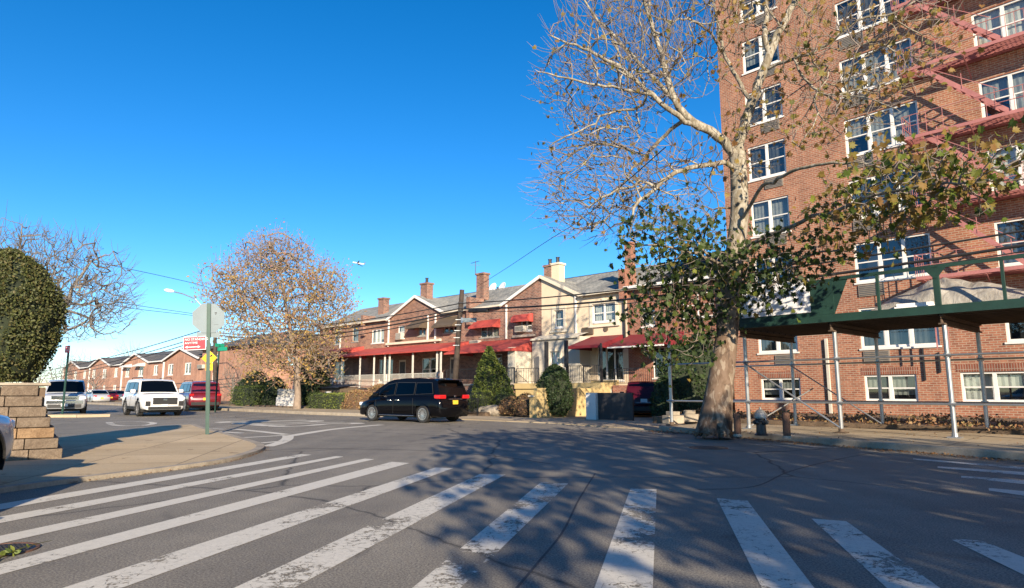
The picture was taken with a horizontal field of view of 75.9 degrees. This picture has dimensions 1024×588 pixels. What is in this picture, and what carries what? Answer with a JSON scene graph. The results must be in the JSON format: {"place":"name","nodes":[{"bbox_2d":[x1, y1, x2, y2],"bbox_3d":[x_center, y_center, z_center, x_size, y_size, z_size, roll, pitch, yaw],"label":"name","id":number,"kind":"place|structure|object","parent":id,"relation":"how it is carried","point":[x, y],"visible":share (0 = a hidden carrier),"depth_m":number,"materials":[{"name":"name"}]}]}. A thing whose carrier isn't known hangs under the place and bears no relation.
{"place":"outdoors","nodes":[
{"label":"outdoors","id":0,"kind":"place"},
{"bbox_2d":[0,383,62,460],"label":"block retaining wall","id":1,"kind":"structure","parent":0,"point":[25,408],"depth_m":11.72,"materials":[{"name":"stone"}]},
{"bbox_2d":[0,246,70,382],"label":"clipped evergreen","id":2,"kind":"object","parent":1,"relation":"on","point":[32,310],"visible":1,"depth_m":12.51,"materials":[{"name":"green plant"}]},
{"bbox_2d":[87,352,164,390],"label":"terrace house","id":3,"kind":"structure","parent":0,"point":[116,377],"depth_m":106.01,"materials":[{"name":"brick"}]},
{"bbox_2d":[0,425,255,485],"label":"pavement","id":4,"kind":"structure","parent":0,"point":[120,450],"depth_m":12.96,"materials":[{"name":"concrete"}]},
{"bbox_2d":[0,415,14,470],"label":"silver suv","id":5,"kind":"object","parent":4,"relation":"on","point":[7,424],"visible":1,"depth_m":8.49,"materials":[{"name":"grey paint"}]},
{"bbox_2d":[192,303,224,434],"bbox_3d":[-8.662,2.108,18.690,0.841,3.717,0.085,1,-9,-26],"label":"stop sign","id":6,"kind":"object","parent":4,"relation":"on","point":[208,320],"visible":1,"depth_m":18.83,"materials":[{"name":"grey"}]},
{"bbox_2d":[183,336,207,349],"bbox_3d":[-9.022,1.402,18.707,0.673,0.386,0.016,-2,-8,-6],"label":"parking sign","id":7,"kind":"object","parent":6,"relation":"attached to","point":[194,343],"visible":1,"depth_m":18.70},
{"bbox_2d":[87,401,359,412],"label":"pavement","id":8,"kind":"structure","parent":0,"point":[291,409],"depth_m":43.95,"materials":[{"name":"concrete"}]},
{"bbox_2d":[71,361,115,391],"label":"bare tree","id":9,"kind":"object","parent":8,"relation":"on","point":[93,384],"visible":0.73,"depth_m":77.33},
{"bbox_2d":[109,399,511,415],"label":"garden ground","id":10,"kind":"structure","parent":0,"point":[303,406],"depth_m":47.55,"materials":[{"name":"soil"}]},
{"bbox_2d":[213,338,216,381],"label":"utility pole","id":11,"kind":"object","parent":10,"relation":"on","point":[214,362],"visible":0.35,"depth_m":59.61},
{"bbox_2d":[224,311,457,338],"bbox_3d":[-14.952,2.486,47.166,0.082,1.399,35.733,8,-12,-43],"label":"overhead wire","id":12,"kind":"object","parent":11,"relation":"attached to","point":[374,327],"visible":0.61,"depth_m":39.40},
{"bbox_2d":[227,385,264,405],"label":"hedge","id":13,"kind":"object","parent":10,"relation":"on","point":[243,395],"visible":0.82,"depth_m":51.44,"materials":[{"name":"green plant"}]},
{"bbox_2d":[230,370,269,397],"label":"shrub","id":14,"kind":"object","parent":10,"relation":"on","point":[249,379],"visible":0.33,"depth_m":54.86,"materials":[{"name":"green plant"}]},
{"bbox_2d":[197,331,316,400],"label":"corner house","id":15,"kind":"structure","parent":10,"relation":"on","point":[224,357],"depth_m":73.83,"materials":[{"name":"brown brick"}]},
{"bbox_2d":[257,376,290,404],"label":"shrub","id":16,"kind":"object","parent":10,"relation":"on","point":[269,396],"visible":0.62,"depth_m":50.67,"materials":[{"name":"green plant"}]},
{"bbox_2d":[276,389,293,405],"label":"garden wall","id":17,"kind":"structure","parent":10,"relation":"on","point":[282,399],"depth_m":47.60,"materials":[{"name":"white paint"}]},
{"bbox_2d":[292,353,331,405],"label":"evergreen shrub","id":18,"kind":"object","parent":10,"relation":"on","point":[310,388],"visible":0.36,"depth_m":49.17,"materials":[{"name":"green plant"}]},
{"bbox_2d":[303,392,330,408],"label":"hedge","id":19,"kind":"object","parent":10,"relation":"on","point":[315,400],"visible":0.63,"depth_m":43.93,"materials":[{"name":"green plant"}]},
{"bbox_2d":[321,392,347,408],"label":"hedge","id":20,"kind":"object","parent":10,"relation":"on","point":[334,400],"visible":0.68,"depth_m":42.50,"materials":[{"name":"green plant"}]},
{"bbox_2d":[318,384,357,392],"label":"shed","id":21,"kind":"structure","parent":10,"relation":"on","point":[340,388],"depth_m":48.17,"materials":[{"name":"black metal"}]},
{"bbox_2d":[292,297,403,389],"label":"row house","id":22,"kind":"structure","parent":10,"relation":"on","point":[350,366],"depth_m":57.98,"materials":[{"name":"brick"}]},
{"bbox_2d":[341,388,364,408],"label":"shrub","id":23,"kind":"object","parent":10,"relation":"on","point":[352,398],"visible":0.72,"depth_m":41.53,"materials":[{"name":"brown plant"}]},
{"bbox_2d":[338,294,458,392],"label":"row house","id":24,"kind":"structure","parent":10,"relation":"on","point":[378,345],"depth_m":53.42,"materials":[{"name":"brick"}]},
{"bbox_2d":[379,359,392,382],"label":"window","id":25,"kind":"structure","parent":24,"relation":"in","point":[389,365],"depth_m":54.07,"materials":[{"name":"white paint"}]},
{"bbox_2d":[384,261,523,383],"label":"row house","id":26,"kind":"structure","parent":10,"relation":"on","point":[434,341],"depth_m":49.33,"materials":[{"name":"brick"}]},
{"bbox_2d":[422,357,438,377],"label":"window","id":27,"kind":"structure","parent":26,"relation":"in","point":[429,363],"depth_m":50.47,"materials":[{"name":"glass"}]},
{"bbox_2d":[468,389,495,411],"bbox_3d":[-1.602,5.667,34.397,1.309,1.372,1.189,-8,-12,43],"label":"hedge","id":28,"kind":"object","parent":10,"relation":"on","point":[484,396],"visible":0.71,"depth_m":34.12,"materials":[{"name":"green plant"}]},
{"bbox_2d":[469,346,505,403],"bbox_3d":[-1.327,4.835,37.064,2.224,3.875,2.259,5,-10,-28],"label":"evergreen shrub","id":29,"kind":"object","parent":10,"relation":"on","point":[488,372],"visible":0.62,"depth_m":36.59,"materials":[{"name":"green plant"}]},
{"bbox_2d":[444,259,599,394],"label":"row house","id":30,"kind":"structure","parent":10,"relation":"on","point":[508,336],"depth_m":44.06,"materials":[{"name":"brick"}]},
{"bbox_2d":[0,0,726,387],"label":"sky","id":31,"kind":"structure","parent":0,"point":[395,135],"materials":[{"name":"blue"}]},
{"bbox_2d":[0,404,1023,587],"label":"road","id":32,"kind":"structure","parent":0,"point":[919,516],"depth_m":7.15,"materials":[{"name":"asphalt"}]},
{"bbox_2d":[0,542,40,556],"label":"manhole cover","id":33,"kind":"object","parent":32,"relation":"on","point":[17,545],"visible":0.66,"depth_m":5.31,"materials":[{"name":"brown metal"}]},
{"bbox_2d":[44,380,92,413],"bbox_3d":[-25.303,5.813,37.153,2.510,1.935,5.050,6,-10,-34],"label":"silver suv","id":34,"kind":"object","parent":32,"relation":"on","point":[76,398],"visible":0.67,"depth_m":35.59,"materials":[{"name":"grey paint"}]},
{"bbox_2d":[0,199,148,382],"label":"bare tree","id":35,"kind":"object","parent":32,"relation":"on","point":[80,286],"visible":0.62,"depth_m":31.40,"materials":[{"name":"plant"}]},
{"bbox_2d":[61,356,122,391],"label":"terrace house","id":36,"kind":"structure","parent":32,"relation":"on","point":[83,373],"depth_m":117.42,"materials":[{"name":"brick"}]},
{"bbox_2d":[86,390,110,401],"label":"distant car","id":37,"kind":"object","parent":32,"relation":"on","point":[99,395],"visible":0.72,"depth_m":71.77,"materials":[{"name":"grey paint"}]},
{"bbox_2d":[0,424,264,492],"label":"kerb","id":38,"kind":"structure","parent":32,"relation":"on","point":[259,447],"depth_m":9.95,"materials":[{"name":"concrete"}]},
{"bbox_2d":[122,377,184,415],"bbox_3d":[-19.243,5.481,35.169,2.510,2.009,5.080,7,-11,-41],"label":"white suv","id":39,"kind":"object","parent":32,"relation":"on","point":[160,395],"visible":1,"depth_m":33.97,"materials":[{"name":"white paint"}]},
{"bbox_2d":[0,454,306,509],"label":"crosswalk stripe","id":40,"kind":"object","parent":32,"relation":"on","point":[58,496],"visible":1,"depth_m":8.80,"materials":[{"name":"paint"}]},
{"bbox_2d":[119,350,201,390],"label":"terrace house","id":41,"kind":"structure","parent":32,"relation":"on","point":[148,365],"depth_m":95.05,"materials":[{"name":"brick"}]},
{"bbox_2d":[0,456,341,522],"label":"crosswalk stripe","id":42,"kind":"object","parent":32,"relation":"on","point":[17,516],"visible":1,"depth_m":7.95,"materials":[{"name":"paint"}]},
{"bbox_2d":[161,348,202,389],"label":"terrace house","id":43,"kind":"structure","parent":32,"relation":"on","point":[179,366],"depth_m":84.00,"materials":[{"name":"brick"}]},
{"bbox_2d":[0,459,372,542],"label":"crosswalk stripe","id":44,"kind":"object","parent":32,"relation":"on","point":[36,531],"visible":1,"depth_m":7.07,"materials":[{"name":"paint"}]},
{"bbox_2d":[179,380,221,410],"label":"suv","id":45,"kind":"object","parent":32,"relation":"on","point":[194,393],"visible":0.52,"depth_m":42.60,"materials":[{"name":"red paint"}]},
{"bbox_2d":[0,462,407,574],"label":"crosswalk stripe","id":46,"kind":"object","parent":32,"relation":"on","point":[116,538],"visible":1,"depth_m":6.31,"materials":[{"name":"paint"}]},
{"bbox_2d":[87,402,390,416],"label":"kerb","id":47,"kind":"structure","parent":32,"relation":"on","point":[297,412],"depth_m":38.21,"materials":[{"name":"concrete"}]},
{"bbox_2d":[64,468,451,587],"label":"crosswalk stripe","id":48,"kind":"object","parent":32,"relation":"on","point":[206,549],"visible":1,"depth_m":5.48,"materials":[{"name":"paint"}]},
{"bbox_2d":[186,218,365,408],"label":"autumn tree","id":49,"kind":"object","parent":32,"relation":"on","point":[288,316],"visible":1,"depth_m":43.09,"materials":[{"name":"brown plant"}]},
{"bbox_2d":[217,420,363,426],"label":"road markings","id":50,"kind":"object","parent":32,"relation":"on","point":[262,424],"visible":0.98,"depth_m":25.86,"materials":[{"name":"paint"}]},
{"bbox_2d":[235,474,503,587],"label":"crosswalk stripe","id":51,"kind":"object","parent":32,"relation":"on","point":[340,554],"visible":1,"depth_m":5.51,"materials":[{"name":"paint"}]},
{"bbox_2d":[359,378,468,422],"bbox_3d":[-4.358,4.553,28.345,5.150,1.835,2.440,-6,-11,36],"label":"black minivan","id":52,"kind":"object","parent":32,"relation":"on","point":[423,400],"visible":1,"depth_m":27.13,"materials":[{"name":"black paint"}]},
{"bbox_2d":[414,482,567,587],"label":"crosswalk stripe","id":53,"kind":"object","parent":32,"relation":"on","point":[531,512],"visible":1,"depth_m":5.87,"materials":[{"name":"paint"}]},
{"bbox_2d":[515,473,595,587],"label":"tar seam","id":54,"kind":"object","parent":32,"relation":"on","point":[539,560],"visible":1,"depth_m":5.48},
{"bbox_2d":[514,241,660,396],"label":"row house","id":55,"kind":"structure","parent":32,"relation":"on","point":[572,341],"depth_m":39.81,"materials":[{"name":"paint"}]},
{"bbox_2d":[592,302,614,323],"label":"window","id":56,"kind":"structure","parent":55,"relation":"in","point":[601,314],"depth_m":39.56,"materials":[{"name":"white paint"}]},
{"bbox_2d":[598,347,624,381],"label":"window","id":57,"kind":"structure","parent":55,"relation":"in","point":[612,357],"depth_m":38.87,"materials":[{"name":"white paint"}]},
{"bbox_2d":[595,489,656,587],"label":"crosswalk stripe","id":58,"kind":"object","parent":32,"relation":"on","point":[639,564],"visible":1,"depth_m":5.10,"materials":[{"name":"paint"}]},
{"bbox_2d":[607,260,734,413],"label":"row house","id":59,"kind":"structure","parent":32,"relation":"on","point":[635,354],"depth_m":36.81,"materials":[{"name":"brick"}]},
{"bbox_2d":[717,498,813,587],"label":"crosswalk stripe","id":60,"kind":"object","parent":32,"relation":"on","point":[776,562],"visible":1,"depth_m":5.20,"materials":[{"name":"paint"}]},
{"bbox_2d":[642,430,1023,462],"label":"fallen leaves","id":61,"kind":"object","parent":32,"relation":"on","point":[883,449],"visible":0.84,"depth_m":14.40,"materials":[{"name":"brown plant"}]},
{"bbox_2d":[659,426,1023,460],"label":"kerb","id":62,"kind":"structure","parent":32,"relation":"on","point":[989,453],"depth_m":14.08,"materials":[{"name":"concrete"}]},
{"bbox_2d":[813,519,939,587],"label":"crosswalk stripe","id":63,"kind":"object","parent":32,"relation":"on","point":[856,543],"visible":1,"depth_m":5.07,"materials":[{"name":"paint"}]},
{"bbox_2d":[954,539,1023,574],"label":"crosswalk stripe","id":64,"kind":"object","parent":32,"relation":"on","point":[1013,561],"visible":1,"depth_m":5.04,"materials":[{"name":"paint"}]},
{"bbox_2d":[407,415,686,430],"bbox_3d":[0.857,5.413,27.839,3.695,0.085,15.416,8,-12,-43],"label":"driveway apron","id":65,"kind":"object","parent":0,"point":[634,425],"visible":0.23,"depth_m":26.08,"materials":[{"name":"concrete"}]},
{"bbox_2d":[452,289,463,379],"bbox_3d":[-2.861,3.000,33.966,0.710,6.524,0.334,0,-8,0],"label":"utility pole","id":66,"kind":"object","parent":65,"relation":"on","point":[457,342],"visible":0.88,"depth_m":33.97,"materials":[{"name":"brown wood"}]},
{"bbox_2d":[462,243,1023,309],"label":"overhead wire","id":67,"kind":"object","parent":66,"relation":"attached to","point":[938,258],"visible":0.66,"depth_m":18.45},
{"bbox_2d":[462,251,1023,312],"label":"overhead wire","id":68,"kind":"object","parent":66,"relation":"attached to","point":[716,294],"visible":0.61,"depth_m":24.81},
{"bbox_2d":[463,230,1023,303],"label":"overhead wire","id":69,"kind":"object","parent":66,"relation":"attached to","point":[988,236],"visible":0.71,"depth_m":18.47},
{"bbox_2d":[662,411,683,423],"bbox_3d":[5.605,4.296,22.829,0.640,0.420,0.400,4,-9,-23],"label":"concrete block","id":70,"kind":"object","parent":65,"relation":"on","point":[678,418],"depth_m":22.70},
{"bbox_2d":[493,413,654,422],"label":"driveway","id":71,"kind":"structure","parent":0,"point":[642,418],"depth_m":30.20,"materials":[{"name":"concrete"}]},
{"bbox_2d":[497,395,527,415],"bbox_3d":[0.038,5.665,33.459,2.053,1.147,1.526,-8,-12,43],"label":"shrub","id":72,"kind":"object","parent":71,"relation":"on","point":[504,407],"visible":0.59,"depth_m":33.11,"materials":[{"name":"brown plant"}]},
{"bbox_2d":[510,392,531,415],"bbox_3d":[0.730,5.412,32.238,1.761,1.220,1.370,-8,-12,43],"label":"shrub","id":73,"kind":"object","parent":71,"relation":"on","point":[520,406],"visible":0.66,"depth_m":31.96,"materials":[{"name":"brown plant"}]},
{"bbox_2d":[535,363,573,416],"bbox_3d":[2.139,4.669,32.028,1.932,2.695,2.036,-4,-10,28],"label":"evergreen shrub","id":74,"kind":"object","parent":71,"relation":"on","point":[554,379],"visible":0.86,"depth_m":31.53,"materials":[{"name":"green plant"}]},
{"bbox_2d":[528,388,610,417],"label":"garden wall","id":75,"kind":"structure","parent":71,"relation":"on","point":[538,404],"depth_m":31.87,"materials":[{"name":"yellow paint"}]},
{"bbox_2d":[586,393,633,420],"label":"driveway gate","id":76,"kind":"structure","parent":71,"relation":"on","point":[610,406],"depth_m":28.55,"materials":[{"name":"black metal"}]},
{"bbox_2d":[620,381,654,412],"bbox_3d":[6.697,5.350,33.563,2.340,1.735,4.650,-1,-9,10],"label":"dark red suv","id":77,"kind":"object","parent":71,"relation":"on","point":[641,390],"visible":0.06,"depth_m":31.54,"materials":[{"name":"red paint"}]},
{"bbox_2d":[648,374,683,418],"bbox_3d":[6.684,4.497,28.556,1.477,1.994,1.441,1,-9,-9],"label":"shrub","id":78,"kind":"object","parent":71,"relation":"on","point":[658,399],"visible":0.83,"depth_m":28.20,"materials":[{"name":"green plant"}]},
{"bbox_2d":[649,345,705,413],"bbox_3d":[7.526,3.919,29.424,2.783,3.410,2.394,-8,-12,43],"label":"evergreen shrub","id":79,"kind":"object","parent":71,"relation":"on","point":[688,390],"visible":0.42,"depth_m":28.61,"materials":[{"name":"green plant"}]},
{"bbox_2d":[518,0,1023,438],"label":"plane tree","id":80,"kind":"object","parent":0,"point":[716,414],"visible":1,"depth_m":17.15,"materials":[{"name":"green plant"}]},
{"bbox_2d":[653,412,1023,434],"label":"garden ground","id":81,"kind":"structure","parent":0,"point":[982,429],"depth_m":20.17,"materials":[{"name":"soil"}]},
{"bbox_2d":[684,333,713,399],"bbox_3d":[8.450,3.657,29.788,2.967,4.045,2.317,-8,-12,43],"label":"evergreen shrub","id":82,"kind":"object","parent":81,"relation":"on","point":[702,368],"visible":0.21,"depth_m":29.05,"materials":[{"name":"green plant"}]},
{"bbox_2d":[680,408,1023,431],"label":"ground cover","id":83,"kind":"object","parent":81,"relation":"on","point":[1000,424],"visible":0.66,"depth_m":20.44,"materials":[{"name":"brown plant"}]},
{"bbox_2d":[715,0,1023,417],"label":"apartment building","id":84,"kind":"structure","parent":81,"relation":"on","point":[772,205],"depth_m":28.36,"materials":[{"name":"brick"}]},
{"bbox_2d":[739,0,776,23],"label":"window","id":85,"kind":"structure","parent":84,"relation":"in","point":[756,8],"depth_m":33.80,"materials":[{"name":"white paint"}]},
{"bbox_2d":[742,29,780,75],"bbox_3d":[12.757,-12.258,33.418,0.600,1.875,2.040,8,-11,-42],"label":"window","id":86,"kind":"structure","parent":84,"relation":"in","point":[752,64],"depth_m":33.68,"materials":[{"name":"white paint"}]},
{"bbox_2d":[745,83,783,126],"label":"window","id":87,"kind":"structure","parent":84,"relation":"in","point":[767,107],"depth_m":32.81,"materials":[{"name":"white paint"}]},
{"bbox_2d":[748,138,786,182],"bbox_3d":[12.646,-6.571,32.470,0.300,1.825,2.040,8,-11,-42],"label":"window","id":88,"kind":"structure","parent":84,"relation":"in","point":[765,150],"depth_m":32.47,"materials":[{"name":"white paint"}]},
{"bbox_2d":[751,195,791,238],"bbox_3d":[12.646,-3.732,32.048,0.300,1.825,2.040,8,-11,-42],"label":"window","id":89,"kind":"structure","parent":84,"relation":"in","point":[770,211],"depth_m":32.11,"materials":[{"name":"glass"}]},
{"bbox_2d":[757,336,798,354],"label":"window","id":90,"kind":"structure","parent":84,"relation":"in","point":[766,347],"depth_m":31.19,"materials":[{"name":"white paint"}]},
{"bbox_2d":[761,378,800,399],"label":"window","id":91,"kind":"structure","parent":84,"relation":"in","point":[772,392],"depth_m":31.02,"materials":[{"name":"white paint"}]},
{"bbox_2d":[835,0,905,40],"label":"window","id":92,"kind":"structure","parent":84,"relation":"in","point":[887,9],"depth_m":29.84,"materials":[{"name":"white paint"}]},
{"bbox_2d":[839,38,912,98],"bbox_3d":[16.145,-9.971,29.115,0.300,1.825,3.080,8,-11,-42],"label":"window","id":93,"kind":"structure","parent":84,"relation":"in","point":[904,44],"depth_m":29.20,"materials":[{"name":"white paint"}]},
{"bbox_2d":[844,100,919,157],"bbox_3d":[16.256,-7.143,28.796,0.600,1.875,3.080,8,-11,-42],"label":"window","id":94,"kind":"structure","parent":84,"relation":"in","point":[863,146],"depth_m":28.73,"materials":[{"name":"white paint"}]},
{"bbox_2d":[849,170,925,220],"bbox_3d":[16.145,-4.294,28.270,0.300,1.825,3.080,8,-11,-42],"label":"window","id":95,"kind":"structure","parent":84,"relation":"in","point":[890,185],"depth_m":28.49,"materials":[{"name":"white paint"}]},
{"bbox_2d":[864,374,918,400],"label":"window","id":96,"kind":"structure","parent":84,"relation":"in","point":[903,387],"depth_m":27.39,"materials":[{"name":"white paint"}]},
{"bbox_2d":[854,233,931,284],"bbox_3d":[16.256,-1.465,27.951,0.600,1.875,3.080,8,-11,-42],"label":"window","id":97,"kind":"structure","parent":84,"relation":"in","point":[918,240],"depth_m":28.02,"materials":[{"name":"glass"}]},
{"bbox_2d":[859,307,941,350],"bbox_3d":[16.145,1.384,27.426,0.300,1.825,3.080,8,-11,-42],"label":"window","id":98,"kind":"structure","parent":84,"relation":"in","point":[921,337],"depth_m":27.32,"materials":[{"name":"white paint"}]},
{"bbox_2d":[890,0,1023,348],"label":"fire escape","id":99,"kind":"object","parent":84,"relation":"attached to","point":[997,44],"visible":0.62,"depth_m":25.46,"materials":[{"name":"paint"}]},
{"bbox_2d":[960,371,1023,401],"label":"window","id":100,"kind":"structure","parent":84,"relation":"in","point":[1002,386],"depth_m":24.86,"materials":[{"name":"glass"}]},
{"bbox_2d":[971,0,1023,46],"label":"window","id":101,"kind":"structure","parent":84,"relation":"in","point":[1014,5],"depth_m":25.82,"materials":[{"name":"white paint"}]},
{"bbox_2d":[978,69,1023,117],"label":"window","id":102,"kind":"structure","parent":84,"relation":"in","point":[1016,78],"depth_m":25.64,"materials":[{"name":"white paint"}]},
{"bbox_2d":[986,143,1023,190],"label":"window","id":103,"kind":"structure","parent":84,"relation":"in","point":[1002,152],"depth_m":25.25,"materials":[{"name":"white paint"}]},
{"bbox_2d":[994,218,1023,267],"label":"window","id":104,"kind":"structure","parent":84,"relation":"in","point":[1015,224],"depth_m":24.96,"materials":[{"name":"white paint"}]},
{"bbox_2d":[1005,322,1023,343],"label":"window","id":105,"kind":"structure","parent":84,"relation":"in","point":[1014,331],"depth_m":24.73,"materials":[{"name":"white paint"}]},
{"bbox_2d":[734,411,1023,429],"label":"fallen leaves","id":106,"kind":"object","parent":81,"relation":"on","point":[1012,421],"visible":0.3,"depth_m":22.36,"materials":[{"name":"brown plant"}]},
{"bbox_2d":[668,423,1023,451],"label":"pavement","id":107,"kind":"structure","parent":0,"point":[988,441],"depth_m":16.25,"materials":[{"name":"concrete"}]},
{"bbox_2d":[753,407,768,435],"bbox_3d":[6.332,3.237,16.693,0.368,0.710,0.362,-4,-10,27],"label":"fire hydrant","id":108,"kind":"object","parent":107,"relation":"on","point":[760,421],"visible":1,"depth_m":16.58,"materials":[{"name":"silver metal"}]},
{"bbox_2d":[665,254,1023,438],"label":"sidewalk shed","id":109,"kind":"structure","parent":107,"relation":"on","point":[821,317],"depth_m":17.82,"materials":[{"name":"metal"}]},
{"bbox_2d":[741,279,810,317],"bbox_3d":[7.574,0.153,18.965,0.022,0.940,2.050,8,-11,-42],"label":"banner","id":110,"kind":"object","parent":109,"relation":"attached to","point":[803,297],"visible":0.56,"depth_m":18.73,"materials":[{"name":"white"}]},
{"bbox_2d":[871,277,1023,310],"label":"covered heap","id":111,"kind":"object","parent":109,"relation":"on","point":[954,291],"visible":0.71,"depth_m":16.28,"materials":[{"name":"plastic"}]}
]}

